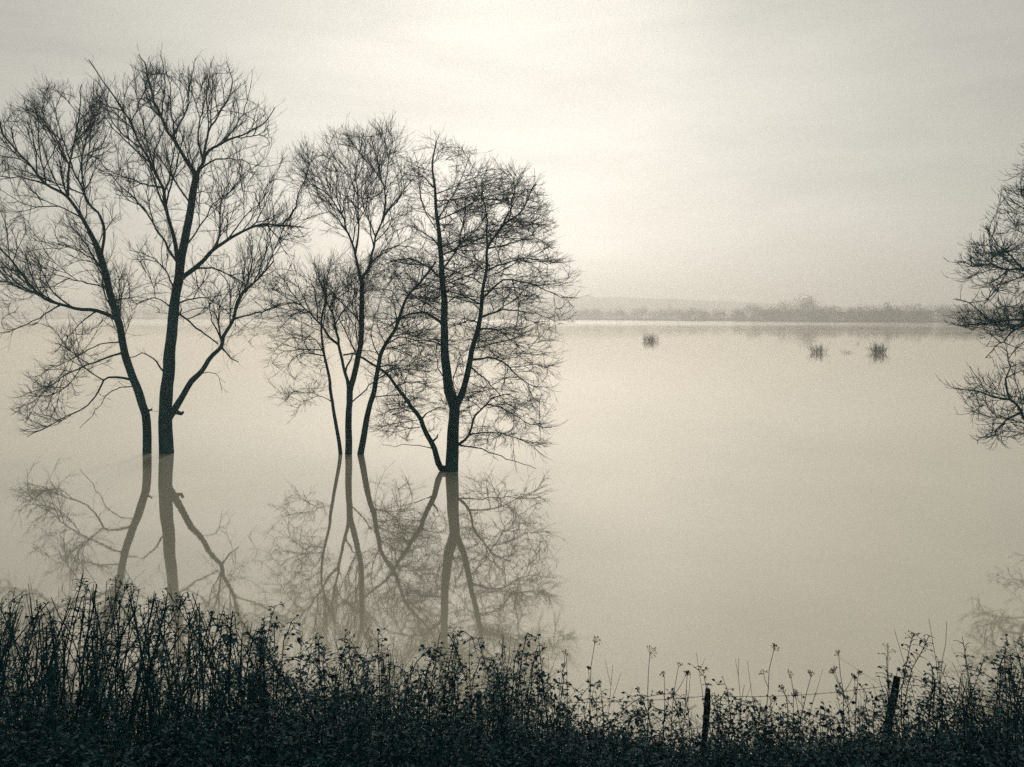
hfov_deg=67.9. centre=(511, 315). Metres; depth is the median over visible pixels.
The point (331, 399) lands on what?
bare tree
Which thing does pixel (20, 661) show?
withered stalk
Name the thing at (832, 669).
umbel stalk
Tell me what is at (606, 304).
hills
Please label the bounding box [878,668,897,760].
dead stem
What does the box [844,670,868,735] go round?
umbel stalk
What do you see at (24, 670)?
dead stem
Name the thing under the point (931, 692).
withered stalk
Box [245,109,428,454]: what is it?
bare tree
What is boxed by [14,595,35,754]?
dead stem
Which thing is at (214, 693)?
dead stem
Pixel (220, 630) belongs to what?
withered stalk
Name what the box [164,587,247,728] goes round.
withered stalk
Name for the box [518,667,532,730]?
withered stalk
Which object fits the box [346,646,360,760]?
dead stem
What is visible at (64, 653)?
dead stem
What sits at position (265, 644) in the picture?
withered stalk
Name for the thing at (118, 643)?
dead stem
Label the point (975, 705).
withered stalk
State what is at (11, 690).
dead stem
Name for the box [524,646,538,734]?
dead stem
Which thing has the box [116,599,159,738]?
dead stem
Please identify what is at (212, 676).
dead stem
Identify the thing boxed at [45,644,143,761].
bramble bush
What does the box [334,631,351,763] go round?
withered stalk
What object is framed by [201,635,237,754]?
withered stalk
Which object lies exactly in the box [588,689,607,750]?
withered stalk
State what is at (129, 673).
withered stalk
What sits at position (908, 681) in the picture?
withered stalk
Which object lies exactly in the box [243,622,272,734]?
withered stalk
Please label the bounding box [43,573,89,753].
withered stalk
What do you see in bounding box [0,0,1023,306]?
sky
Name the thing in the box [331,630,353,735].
dead stem
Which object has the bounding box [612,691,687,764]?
bramble bush
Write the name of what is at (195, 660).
dead stem
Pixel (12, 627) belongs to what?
withered stalk
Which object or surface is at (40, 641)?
withered stalk
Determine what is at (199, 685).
withered stalk
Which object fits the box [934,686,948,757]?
dead stem
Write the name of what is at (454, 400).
bare tree
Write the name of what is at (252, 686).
dead stem
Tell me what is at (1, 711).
dead stem
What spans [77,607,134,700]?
withered stalk
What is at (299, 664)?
withered stalk
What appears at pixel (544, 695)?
dead stem
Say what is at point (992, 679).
bramble bush
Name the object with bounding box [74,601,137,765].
withered stalk
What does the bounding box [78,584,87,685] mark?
dead stem
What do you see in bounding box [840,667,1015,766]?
bramble bush
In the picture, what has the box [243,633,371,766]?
bramble bush
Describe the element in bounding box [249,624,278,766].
withered stalk
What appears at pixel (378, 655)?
withered stalk
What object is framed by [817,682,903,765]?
bramble bush
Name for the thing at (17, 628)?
dead stem
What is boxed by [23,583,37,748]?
dead stem
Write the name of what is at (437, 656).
withered stalk
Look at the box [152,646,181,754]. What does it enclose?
withered stalk
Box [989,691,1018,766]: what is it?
withered stalk
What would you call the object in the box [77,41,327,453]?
bare tree
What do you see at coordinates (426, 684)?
dead stem
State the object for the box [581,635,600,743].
umbel stalk
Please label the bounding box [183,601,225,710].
dead stem
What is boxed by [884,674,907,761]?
dead stem
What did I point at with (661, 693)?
umbel stalk
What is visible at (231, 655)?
withered stalk
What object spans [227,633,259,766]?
withered stalk
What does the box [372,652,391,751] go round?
withered stalk
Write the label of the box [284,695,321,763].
withered stalk
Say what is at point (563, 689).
umbel stalk
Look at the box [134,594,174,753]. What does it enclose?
withered stalk
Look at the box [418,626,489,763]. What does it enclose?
bramble bush
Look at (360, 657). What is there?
withered stalk
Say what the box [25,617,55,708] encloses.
withered stalk
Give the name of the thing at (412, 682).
withered stalk
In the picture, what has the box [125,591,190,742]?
withered stalk
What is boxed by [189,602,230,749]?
withered stalk
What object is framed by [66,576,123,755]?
withered stalk
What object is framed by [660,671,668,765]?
umbel stalk
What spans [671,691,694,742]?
withered stalk
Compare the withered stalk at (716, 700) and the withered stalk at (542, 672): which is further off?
the withered stalk at (716, 700)
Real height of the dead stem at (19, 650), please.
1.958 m
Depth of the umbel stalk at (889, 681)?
7.00 m
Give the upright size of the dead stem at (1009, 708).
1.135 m
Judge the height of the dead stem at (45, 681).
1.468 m
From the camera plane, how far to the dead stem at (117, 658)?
6.40 m
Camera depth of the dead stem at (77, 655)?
5.45 m
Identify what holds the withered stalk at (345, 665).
on the ground at (934, 320)
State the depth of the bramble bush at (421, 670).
6.81 m
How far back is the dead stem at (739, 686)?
7.45 m
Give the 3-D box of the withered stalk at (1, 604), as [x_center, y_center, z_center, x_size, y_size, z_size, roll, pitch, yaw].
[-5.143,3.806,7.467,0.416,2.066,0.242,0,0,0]
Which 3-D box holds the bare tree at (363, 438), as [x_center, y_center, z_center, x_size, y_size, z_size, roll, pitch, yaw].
[-4.379,2.213,30.354,4.328,10.375,5.953,0,0,0]
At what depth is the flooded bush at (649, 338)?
163.62 m
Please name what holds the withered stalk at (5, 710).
on the ground at (934, 320)
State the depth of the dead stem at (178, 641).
5.83 m
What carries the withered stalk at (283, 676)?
on the ground at (934, 320)
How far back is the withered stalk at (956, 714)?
6.60 m
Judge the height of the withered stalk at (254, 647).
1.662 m
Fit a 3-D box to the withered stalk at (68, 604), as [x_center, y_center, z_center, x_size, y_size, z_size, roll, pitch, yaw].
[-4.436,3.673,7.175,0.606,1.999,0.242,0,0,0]
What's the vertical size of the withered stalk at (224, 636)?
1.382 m
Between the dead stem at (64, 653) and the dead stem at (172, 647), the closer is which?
the dead stem at (64, 653)
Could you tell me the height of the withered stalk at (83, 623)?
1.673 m
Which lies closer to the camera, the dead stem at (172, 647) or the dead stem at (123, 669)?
the dead stem at (123, 669)
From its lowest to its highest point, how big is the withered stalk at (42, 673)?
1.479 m
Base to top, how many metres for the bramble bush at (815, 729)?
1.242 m
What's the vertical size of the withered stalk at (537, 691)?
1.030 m
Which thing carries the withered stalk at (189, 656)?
on the ground at (934, 320)
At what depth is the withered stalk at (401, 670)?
6.16 m
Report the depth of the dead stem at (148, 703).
5.26 m
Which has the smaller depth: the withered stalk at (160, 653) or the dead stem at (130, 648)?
the withered stalk at (160, 653)
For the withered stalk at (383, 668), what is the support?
on the ground at (934, 320)
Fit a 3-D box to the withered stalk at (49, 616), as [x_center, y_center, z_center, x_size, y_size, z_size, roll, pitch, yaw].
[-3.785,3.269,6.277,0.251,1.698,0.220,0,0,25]
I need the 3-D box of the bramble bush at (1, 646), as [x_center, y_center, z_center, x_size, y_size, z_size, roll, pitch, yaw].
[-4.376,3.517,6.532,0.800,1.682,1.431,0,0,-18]
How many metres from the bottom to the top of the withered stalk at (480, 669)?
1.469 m
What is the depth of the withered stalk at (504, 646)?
7.44 m
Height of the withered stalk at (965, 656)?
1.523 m
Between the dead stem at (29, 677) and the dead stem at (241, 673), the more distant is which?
the dead stem at (241, 673)
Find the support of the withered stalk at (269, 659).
on the ground at (934, 320)
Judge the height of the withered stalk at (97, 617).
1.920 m
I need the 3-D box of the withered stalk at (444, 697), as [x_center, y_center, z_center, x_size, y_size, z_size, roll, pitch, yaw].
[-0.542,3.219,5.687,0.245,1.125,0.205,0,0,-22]
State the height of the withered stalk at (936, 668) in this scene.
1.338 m
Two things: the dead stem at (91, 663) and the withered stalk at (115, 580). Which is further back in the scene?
the withered stalk at (115, 580)
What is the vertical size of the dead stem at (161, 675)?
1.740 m
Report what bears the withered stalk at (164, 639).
on the ground at (934, 320)
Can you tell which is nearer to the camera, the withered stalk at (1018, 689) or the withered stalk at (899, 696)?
the withered stalk at (1018, 689)
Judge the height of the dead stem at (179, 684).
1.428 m
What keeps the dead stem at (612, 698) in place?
on the ground at (934, 320)
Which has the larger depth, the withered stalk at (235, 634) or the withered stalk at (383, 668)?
the withered stalk at (383, 668)
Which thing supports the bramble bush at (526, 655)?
on the ground at (934, 320)
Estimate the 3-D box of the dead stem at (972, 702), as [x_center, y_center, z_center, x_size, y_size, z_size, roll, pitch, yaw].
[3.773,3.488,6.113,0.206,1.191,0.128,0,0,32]
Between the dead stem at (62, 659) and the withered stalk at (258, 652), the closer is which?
the dead stem at (62, 659)
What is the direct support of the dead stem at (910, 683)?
on the ground at (934, 320)
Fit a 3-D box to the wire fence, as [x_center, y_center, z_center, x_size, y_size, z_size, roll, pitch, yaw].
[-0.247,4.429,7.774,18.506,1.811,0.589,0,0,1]
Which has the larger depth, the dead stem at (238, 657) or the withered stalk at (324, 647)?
the withered stalk at (324, 647)
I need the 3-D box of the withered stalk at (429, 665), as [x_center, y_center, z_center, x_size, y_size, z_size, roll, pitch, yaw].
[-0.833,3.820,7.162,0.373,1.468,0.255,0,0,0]
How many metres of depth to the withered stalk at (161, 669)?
7.58 m
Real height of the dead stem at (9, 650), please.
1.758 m
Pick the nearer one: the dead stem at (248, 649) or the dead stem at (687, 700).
the dead stem at (248, 649)
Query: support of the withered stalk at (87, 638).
on the ground at (934, 320)
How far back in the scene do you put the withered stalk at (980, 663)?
7.32 m
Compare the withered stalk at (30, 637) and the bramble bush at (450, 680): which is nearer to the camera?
the withered stalk at (30, 637)
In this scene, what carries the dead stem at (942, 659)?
on the ground at (934, 320)
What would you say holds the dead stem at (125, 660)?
on the ground at (934, 320)
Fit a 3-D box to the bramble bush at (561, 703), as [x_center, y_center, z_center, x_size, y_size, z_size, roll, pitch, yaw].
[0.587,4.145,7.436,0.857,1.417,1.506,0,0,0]
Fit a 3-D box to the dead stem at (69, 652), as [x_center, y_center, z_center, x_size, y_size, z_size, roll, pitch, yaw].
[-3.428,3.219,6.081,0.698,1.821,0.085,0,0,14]
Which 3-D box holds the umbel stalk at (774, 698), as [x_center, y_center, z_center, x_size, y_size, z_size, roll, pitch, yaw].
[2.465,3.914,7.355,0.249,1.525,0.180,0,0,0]
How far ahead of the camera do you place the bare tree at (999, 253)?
20.12 m
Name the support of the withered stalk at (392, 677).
on the ground at (934, 320)
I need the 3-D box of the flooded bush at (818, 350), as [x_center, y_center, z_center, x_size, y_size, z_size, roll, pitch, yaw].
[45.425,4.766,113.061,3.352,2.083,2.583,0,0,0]
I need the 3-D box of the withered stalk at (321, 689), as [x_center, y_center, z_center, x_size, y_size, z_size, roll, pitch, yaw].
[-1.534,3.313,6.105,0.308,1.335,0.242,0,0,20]
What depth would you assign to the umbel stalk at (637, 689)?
7.35 m
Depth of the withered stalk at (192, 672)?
5.32 m
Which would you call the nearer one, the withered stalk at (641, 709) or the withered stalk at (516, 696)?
the withered stalk at (516, 696)
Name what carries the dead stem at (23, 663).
on the ground at (934, 320)
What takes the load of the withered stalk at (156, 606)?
on the ground at (934, 320)
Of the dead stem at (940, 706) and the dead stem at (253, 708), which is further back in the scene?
the dead stem at (253, 708)
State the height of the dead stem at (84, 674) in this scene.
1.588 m
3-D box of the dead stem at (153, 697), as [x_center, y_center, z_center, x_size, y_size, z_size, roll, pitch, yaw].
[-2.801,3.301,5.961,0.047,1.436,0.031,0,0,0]
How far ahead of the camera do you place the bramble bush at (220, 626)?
6.49 m
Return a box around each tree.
[0,66,159,453]
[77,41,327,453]
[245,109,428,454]
[259,272,342,453]
[331,126,591,473]
[351,247,449,454]
[776,299,794,319]
[786,290,820,309]
[879,302,902,321]
[936,139,1023,450]
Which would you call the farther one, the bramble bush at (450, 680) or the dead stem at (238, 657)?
the bramble bush at (450, 680)
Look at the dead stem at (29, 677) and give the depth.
5.53 m
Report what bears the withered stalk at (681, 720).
on the ground at (934, 320)
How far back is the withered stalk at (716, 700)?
7.88 m
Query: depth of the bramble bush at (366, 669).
6.78 m
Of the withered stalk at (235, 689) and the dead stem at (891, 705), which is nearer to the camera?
the withered stalk at (235, 689)
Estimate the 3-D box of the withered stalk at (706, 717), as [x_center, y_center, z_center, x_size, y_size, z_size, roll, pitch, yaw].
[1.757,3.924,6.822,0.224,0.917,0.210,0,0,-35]
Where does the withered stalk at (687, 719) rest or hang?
on the ground at (934, 320)
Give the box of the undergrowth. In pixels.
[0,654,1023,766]
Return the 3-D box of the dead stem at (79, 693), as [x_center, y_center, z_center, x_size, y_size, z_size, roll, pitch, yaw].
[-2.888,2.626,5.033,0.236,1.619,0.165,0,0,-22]
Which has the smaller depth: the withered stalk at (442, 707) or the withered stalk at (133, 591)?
the withered stalk at (442, 707)
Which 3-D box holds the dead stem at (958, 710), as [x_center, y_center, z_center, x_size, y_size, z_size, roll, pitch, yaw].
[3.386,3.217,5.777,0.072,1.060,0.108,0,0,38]
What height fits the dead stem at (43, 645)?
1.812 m
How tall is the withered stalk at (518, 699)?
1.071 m
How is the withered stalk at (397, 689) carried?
on the ground at (934, 320)
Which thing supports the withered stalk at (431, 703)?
on the ground at (934, 320)
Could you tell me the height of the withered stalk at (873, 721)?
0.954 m
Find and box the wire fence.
[45,667,1022,763]
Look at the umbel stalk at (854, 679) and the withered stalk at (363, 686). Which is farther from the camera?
the umbel stalk at (854, 679)
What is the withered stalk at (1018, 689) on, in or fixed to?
on the ground at (934, 320)
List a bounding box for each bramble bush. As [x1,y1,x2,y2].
[0,631,46,766]
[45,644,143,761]
[123,618,228,766]
[200,602,324,766]
[206,637,297,765]
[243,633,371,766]
[280,629,399,766]
[317,644,457,766]
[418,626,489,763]
[463,632,578,766]
[530,653,623,766]
[546,685,684,766]
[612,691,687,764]
[688,663,804,766]
[724,695,821,766]
[770,703,892,764]
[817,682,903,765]
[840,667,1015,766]
[914,633,1022,766]
[960,636,1023,765]
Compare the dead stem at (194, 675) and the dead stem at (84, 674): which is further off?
the dead stem at (84, 674)
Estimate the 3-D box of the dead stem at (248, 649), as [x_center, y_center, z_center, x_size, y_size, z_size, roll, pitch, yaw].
[-2.493,3.372,6.231,0.879,1.770,0.134,0,0,-3]
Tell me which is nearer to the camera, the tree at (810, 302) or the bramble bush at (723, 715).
the bramble bush at (723, 715)
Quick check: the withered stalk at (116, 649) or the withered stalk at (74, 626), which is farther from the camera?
the withered stalk at (74, 626)
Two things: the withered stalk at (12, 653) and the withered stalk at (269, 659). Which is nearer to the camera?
the withered stalk at (269, 659)
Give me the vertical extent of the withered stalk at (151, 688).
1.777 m
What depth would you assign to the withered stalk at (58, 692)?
6.07 m
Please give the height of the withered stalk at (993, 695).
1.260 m
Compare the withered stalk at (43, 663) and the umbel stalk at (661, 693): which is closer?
the withered stalk at (43, 663)
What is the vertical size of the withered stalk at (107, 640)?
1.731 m
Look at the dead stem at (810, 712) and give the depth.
6.98 m
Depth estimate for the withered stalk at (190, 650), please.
5.71 m
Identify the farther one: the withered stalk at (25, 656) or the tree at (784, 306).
the tree at (784, 306)
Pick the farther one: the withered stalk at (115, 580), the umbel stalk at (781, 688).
the withered stalk at (115, 580)
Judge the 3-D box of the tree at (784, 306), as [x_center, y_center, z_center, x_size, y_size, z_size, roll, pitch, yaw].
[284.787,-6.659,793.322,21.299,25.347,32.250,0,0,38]
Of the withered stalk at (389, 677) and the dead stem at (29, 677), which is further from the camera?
the withered stalk at (389, 677)
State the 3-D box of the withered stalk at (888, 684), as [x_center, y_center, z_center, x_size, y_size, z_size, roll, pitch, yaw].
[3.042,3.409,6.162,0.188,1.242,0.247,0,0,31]
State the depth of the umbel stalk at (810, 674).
7.45 m
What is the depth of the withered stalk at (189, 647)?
7.83 m
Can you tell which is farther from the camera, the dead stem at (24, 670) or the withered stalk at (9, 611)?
the withered stalk at (9, 611)
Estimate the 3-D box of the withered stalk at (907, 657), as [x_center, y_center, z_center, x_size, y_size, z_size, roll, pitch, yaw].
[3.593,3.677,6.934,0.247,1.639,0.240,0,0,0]
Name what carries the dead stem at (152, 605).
on the ground at (934, 320)
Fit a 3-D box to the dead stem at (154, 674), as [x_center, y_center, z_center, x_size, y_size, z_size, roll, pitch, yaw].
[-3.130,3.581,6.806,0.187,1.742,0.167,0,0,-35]
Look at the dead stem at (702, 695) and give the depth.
7.51 m
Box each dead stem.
[0,602,47,661]
[0,606,56,759]
[0,607,16,700]
[0,613,23,760]
[0,619,40,741]
[0,635,46,753]
[0,707,29,766]
[5,612,37,679]
[10,615,40,766]
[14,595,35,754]
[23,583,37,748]
[27,638,59,757]
[34,608,45,713]
[40,607,71,752]
[44,602,104,748]
[51,597,85,755]
[52,590,77,756]
[59,622,97,753]
[61,586,85,764]
[61,621,72,763]
[63,624,68,704]
[65,656,139,722]
[67,584,96,766]
[69,590,97,739]
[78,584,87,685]
[91,584,93,765]
[100,606,159,722]
[102,591,138,749]
[105,581,117,725]
[108,595,141,766]
[108,607,198,744]
[109,586,118,716]
[114,599,120,754]
[116,596,131,765]
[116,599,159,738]
[119,591,156,764]
[129,596,157,766]
[130,600,159,730]
[131,589,142,677]
[134,663,153,761]
[136,620,161,749]
[136,634,223,759]
[147,598,226,743]
[151,621,171,723]
[152,626,158,748]
[152,647,154,748]
[157,584,178,748]
[162,611,213,759]
[174,644,198,766]
[182,590,198,759]
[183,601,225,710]
[183,623,262,763]
[190,603,202,716]
[192,593,237,765]
[196,654,241,762]
[198,632,329,759]
[201,635,205,758]
[205,634,220,747]
[207,610,248,764]
[226,620,272,764]
[232,643,250,736]
[233,614,253,733]
[234,626,266,766]
[252,667,270,757]
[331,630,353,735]
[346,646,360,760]
[393,660,413,760]
[415,643,444,762]
[426,635,443,756]
[449,656,464,761]
[466,646,479,737]
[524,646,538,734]
[536,654,557,736]
[538,635,554,766]
[605,661,618,756]
[686,672,692,737]
[696,653,705,749]
[735,658,749,733]
[795,673,821,766]
[801,696,813,749]
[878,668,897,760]
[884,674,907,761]
[894,630,923,751]
[929,621,945,730]
[931,671,951,737]
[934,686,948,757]
[937,622,946,725]
[951,673,963,753]
[966,669,981,754]
[996,665,1016,757]
[1013,638,1023,744]
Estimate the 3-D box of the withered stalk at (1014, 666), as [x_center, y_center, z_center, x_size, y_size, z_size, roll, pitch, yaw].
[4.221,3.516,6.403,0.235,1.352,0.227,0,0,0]
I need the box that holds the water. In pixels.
[0,319,1023,761]
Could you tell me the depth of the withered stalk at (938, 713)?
6.13 m
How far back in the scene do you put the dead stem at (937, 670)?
6.71 m
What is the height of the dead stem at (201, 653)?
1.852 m
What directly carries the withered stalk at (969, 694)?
on the ground at (934, 320)
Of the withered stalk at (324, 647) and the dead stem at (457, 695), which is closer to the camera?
the dead stem at (457, 695)
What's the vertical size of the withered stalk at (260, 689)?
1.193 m
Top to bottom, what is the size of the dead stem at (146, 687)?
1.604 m
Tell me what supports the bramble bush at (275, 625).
on the ground at (934, 320)
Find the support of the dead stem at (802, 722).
on the ground at (934, 320)
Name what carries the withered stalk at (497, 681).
on the ground at (934, 320)
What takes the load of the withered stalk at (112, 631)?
on the ground at (934, 320)
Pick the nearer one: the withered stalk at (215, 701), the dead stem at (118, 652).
the withered stalk at (215, 701)
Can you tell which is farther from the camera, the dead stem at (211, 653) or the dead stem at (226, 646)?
the dead stem at (226, 646)
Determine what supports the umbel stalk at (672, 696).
on the ground at (934, 320)
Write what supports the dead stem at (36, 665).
on the ground at (934, 320)
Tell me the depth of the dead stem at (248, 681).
5.31 m
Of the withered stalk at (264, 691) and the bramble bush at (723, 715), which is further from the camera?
the bramble bush at (723, 715)
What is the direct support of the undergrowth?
on the ground at (934, 320)
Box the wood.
[0,301,1023,322]
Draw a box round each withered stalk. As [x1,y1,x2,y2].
[0,587,18,651]
[0,591,27,705]
[0,596,10,682]
[0,617,20,761]
[1,606,23,685]
[1,611,24,722]
[4,621,37,714]
[6,602,49,765]
[12,636,32,736]
[13,618,41,766]
[23,621,60,722]
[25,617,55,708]
[29,596,51,715]
[33,596,76,714]
[33,619,71,766]
[37,643,48,704]
[40,620,66,746]
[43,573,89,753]
[43,608,69,743]
[44,602,185,766]
[47,616,76,717]
[49,655,69,704]
[50,592,88,721]
[59,582,113,760]
[65,603,113,697]
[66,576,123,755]
[67,591,104,703]
[71,608,140,756]
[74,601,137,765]
[74,610,108,751]
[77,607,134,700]
[77,632,112,764]
[84,584,131,702]
[88,609,129,724]
[100,583,140,759]
[103,575,121,688]
[104,604,170,716]
[107,594,131,764]
[113,597,152,693]
[122,578,159,709]
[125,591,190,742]
[129,630,163,757]
[130,602,172,761]
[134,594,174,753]
[137,597,166,763]
[137,609,164,718]
[142,614,206,764]
[147,591,174,704]
[150,599,182,735]
[150,616,192,765]
[150,635,186,761]
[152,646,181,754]
[154,592,187,765]
[156,654,201,766]
[158,651,207,766]
[162,671,236,766]
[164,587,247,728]
[170,610,203,763]
[177,609,201,708]
[188,620,210,744]
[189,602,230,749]
[192,613,217,755]
[198,610,217,717]
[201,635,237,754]
[202,618,227,714]
[206,631,239,765]
[216,636,251,761]
[217,610,253,765]
[218,611,252,759]
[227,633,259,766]
[239,621,273,741]
[242,631,326,766]
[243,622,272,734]
[247,671,273,766]
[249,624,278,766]
[255,636,340,764]
[258,638,306,763]
[274,672,299,764]
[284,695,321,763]
[291,631,310,720]
[303,644,334,762]
[313,644,337,726]
[317,638,349,766]
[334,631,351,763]
[348,645,372,761]
[352,654,377,762]
[365,628,397,766]
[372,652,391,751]
[373,643,392,722]
[377,643,396,729]
[378,667,409,765]
[384,666,397,706]
[391,672,406,724]
[394,677,426,762]
[403,669,421,754]
[412,642,442,739]
[418,681,444,735]
[419,650,442,752]
[430,671,456,766]
[437,680,475,763]
[447,633,483,762]
[470,637,502,741]
[480,651,507,741]
[484,659,508,760]
[490,666,516,762]
[499,640,513,717]
[502,682,533,761]
[512,670,531,765]
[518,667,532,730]
[523,674,545,762]
[528,668,551,755]
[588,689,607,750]
[627,698,645,756]
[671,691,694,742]
[672,703,690,757]
[680,698,695,739]
[696,708,715,750]
[710,692,724,743]
[741,707,756,741]
[861,702,887,746]
[875,653,898,766]
[888,688,903,743]
[889,630,920,759]
[892,634,933,738]
[903,681,940,750]
[905,662,940,759]
[922,672,943,749]
[922,687,961,764]
[930,656,952,759]
[933,665,966,738]
[945,695,969,751]
[954,637,984,756]
[955,686,979,752]
[961,655,988,730]
[972,693,991,763]
[979,671,1009,765]
[983,695,1002,745]
[986,684,1004,749]
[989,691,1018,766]
[994,667,1023,766]
[998,671,1023,761]
[999,654,1023,749]
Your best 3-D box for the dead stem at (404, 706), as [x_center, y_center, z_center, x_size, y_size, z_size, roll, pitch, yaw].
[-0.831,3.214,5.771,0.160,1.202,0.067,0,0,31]
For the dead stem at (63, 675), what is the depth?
5.22 m
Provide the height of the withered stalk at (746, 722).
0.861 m
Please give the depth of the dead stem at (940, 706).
6.04 m
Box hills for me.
[0,296,1020,317]
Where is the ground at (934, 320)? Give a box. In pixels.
[0,318,1018,766]
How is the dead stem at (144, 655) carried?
on the ground at (934, 320)
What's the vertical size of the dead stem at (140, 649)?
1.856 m
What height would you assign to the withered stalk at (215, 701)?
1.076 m
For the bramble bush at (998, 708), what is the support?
on the ground at (934, 320)
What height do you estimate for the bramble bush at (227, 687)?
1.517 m
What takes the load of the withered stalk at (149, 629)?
on the ground at (934, 320)
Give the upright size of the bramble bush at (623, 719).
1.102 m
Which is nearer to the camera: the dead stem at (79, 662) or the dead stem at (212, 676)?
the dead stem at (79, 662)
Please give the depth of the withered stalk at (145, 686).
5.78 m
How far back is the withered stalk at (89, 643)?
7.50 m
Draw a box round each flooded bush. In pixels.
[642,333,657,340]
[806,342,830,352]
[868,340,889,352]
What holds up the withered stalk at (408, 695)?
on the ground at (934, 320)
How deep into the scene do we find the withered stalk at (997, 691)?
6.76 m
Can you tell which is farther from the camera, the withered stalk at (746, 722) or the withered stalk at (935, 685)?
the withered stalk at (746, 722)
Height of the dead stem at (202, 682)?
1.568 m
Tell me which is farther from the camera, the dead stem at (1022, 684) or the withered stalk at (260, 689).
the withered stalk at (260, 689)
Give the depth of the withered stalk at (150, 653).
6.78 m
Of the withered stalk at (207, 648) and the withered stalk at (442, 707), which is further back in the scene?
the withered stalk at (207, 648)
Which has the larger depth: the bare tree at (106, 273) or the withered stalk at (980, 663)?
the bare tree at (106, 273)
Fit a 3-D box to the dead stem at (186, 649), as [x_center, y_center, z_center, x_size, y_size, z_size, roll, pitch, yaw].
[-2.591,3.118,6.138,0.627,1.790,0.156,0,0,-14]
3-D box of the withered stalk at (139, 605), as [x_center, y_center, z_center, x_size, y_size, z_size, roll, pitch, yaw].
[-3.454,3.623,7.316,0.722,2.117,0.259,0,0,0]
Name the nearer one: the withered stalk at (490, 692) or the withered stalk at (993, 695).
the withered stalk at (490, 692)
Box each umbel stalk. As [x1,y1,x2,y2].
[539,649,566,737]
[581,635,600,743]
[635,645,662,750]
[659,662,686,743]
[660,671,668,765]
[668,670,691,752]
[752,643,779,758]
[778,670,797,741]
[792,670,814,745]
[829,650,856,746]
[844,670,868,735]
[878,643,902,746]
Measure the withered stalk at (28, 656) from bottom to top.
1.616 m
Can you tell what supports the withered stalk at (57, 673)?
on the ground at (934, 320)
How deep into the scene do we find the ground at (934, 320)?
891.84 m
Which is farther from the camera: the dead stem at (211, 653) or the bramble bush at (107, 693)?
the bramble bush at (107, 693)
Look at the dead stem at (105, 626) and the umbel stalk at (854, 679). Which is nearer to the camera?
the dead stem at (105, 626)
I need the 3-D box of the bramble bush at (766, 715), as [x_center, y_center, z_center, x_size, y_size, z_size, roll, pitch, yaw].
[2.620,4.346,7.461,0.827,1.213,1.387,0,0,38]
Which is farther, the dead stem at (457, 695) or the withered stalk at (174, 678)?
the dead stem at (457, 695)
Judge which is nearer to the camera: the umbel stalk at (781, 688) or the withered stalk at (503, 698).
the withered stalk at (503, 698)
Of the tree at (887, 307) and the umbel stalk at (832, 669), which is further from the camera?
the tree at (887, 307)
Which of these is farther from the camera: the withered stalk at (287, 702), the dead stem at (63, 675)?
the withered stalk at (287, 702)
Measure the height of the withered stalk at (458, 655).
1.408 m
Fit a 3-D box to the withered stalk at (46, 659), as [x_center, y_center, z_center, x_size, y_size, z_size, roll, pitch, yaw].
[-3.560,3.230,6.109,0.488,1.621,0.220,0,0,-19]
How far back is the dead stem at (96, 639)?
7.04 m
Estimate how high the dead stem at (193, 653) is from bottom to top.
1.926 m
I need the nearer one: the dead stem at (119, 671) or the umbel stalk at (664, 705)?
the dead stem at (119, 671)
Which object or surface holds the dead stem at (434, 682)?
on the ground at (934, 320)
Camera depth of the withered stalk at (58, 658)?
6.83 m
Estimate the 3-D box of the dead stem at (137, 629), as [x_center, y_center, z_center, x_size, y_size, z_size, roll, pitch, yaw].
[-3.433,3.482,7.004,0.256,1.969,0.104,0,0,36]
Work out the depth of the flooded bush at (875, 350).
112.67 m
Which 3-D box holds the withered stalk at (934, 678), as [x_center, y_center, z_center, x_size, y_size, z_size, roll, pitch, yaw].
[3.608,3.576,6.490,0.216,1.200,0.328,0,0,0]
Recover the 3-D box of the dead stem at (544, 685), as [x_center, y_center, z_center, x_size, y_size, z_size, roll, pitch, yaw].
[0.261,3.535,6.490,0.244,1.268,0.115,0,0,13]
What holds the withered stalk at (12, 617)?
on the ground at (934, 320)
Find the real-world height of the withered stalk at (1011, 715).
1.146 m
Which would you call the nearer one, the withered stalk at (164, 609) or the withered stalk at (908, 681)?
the withered stalk at (164, 609)
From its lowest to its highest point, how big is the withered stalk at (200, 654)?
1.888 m
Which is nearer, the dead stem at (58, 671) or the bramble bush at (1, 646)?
the dead stem at (58, 671)
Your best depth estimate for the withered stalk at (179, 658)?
5.13 m
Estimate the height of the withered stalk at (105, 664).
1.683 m
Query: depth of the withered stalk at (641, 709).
6.72 m
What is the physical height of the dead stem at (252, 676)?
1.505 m
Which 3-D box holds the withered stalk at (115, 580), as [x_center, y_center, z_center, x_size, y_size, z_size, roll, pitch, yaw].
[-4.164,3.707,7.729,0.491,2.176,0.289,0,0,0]
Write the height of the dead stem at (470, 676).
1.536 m
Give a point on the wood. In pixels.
(873, 315)
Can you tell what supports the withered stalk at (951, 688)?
on the ground at (934, 320)
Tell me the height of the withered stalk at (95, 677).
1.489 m
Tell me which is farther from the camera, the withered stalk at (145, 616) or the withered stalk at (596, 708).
the withered stalk at (145, 616)
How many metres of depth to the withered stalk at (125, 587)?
6.96 m
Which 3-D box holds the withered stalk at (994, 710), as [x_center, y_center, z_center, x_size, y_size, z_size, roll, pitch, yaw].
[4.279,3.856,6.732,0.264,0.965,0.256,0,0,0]
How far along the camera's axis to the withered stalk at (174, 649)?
5.67 m
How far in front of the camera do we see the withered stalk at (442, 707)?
5.81 m

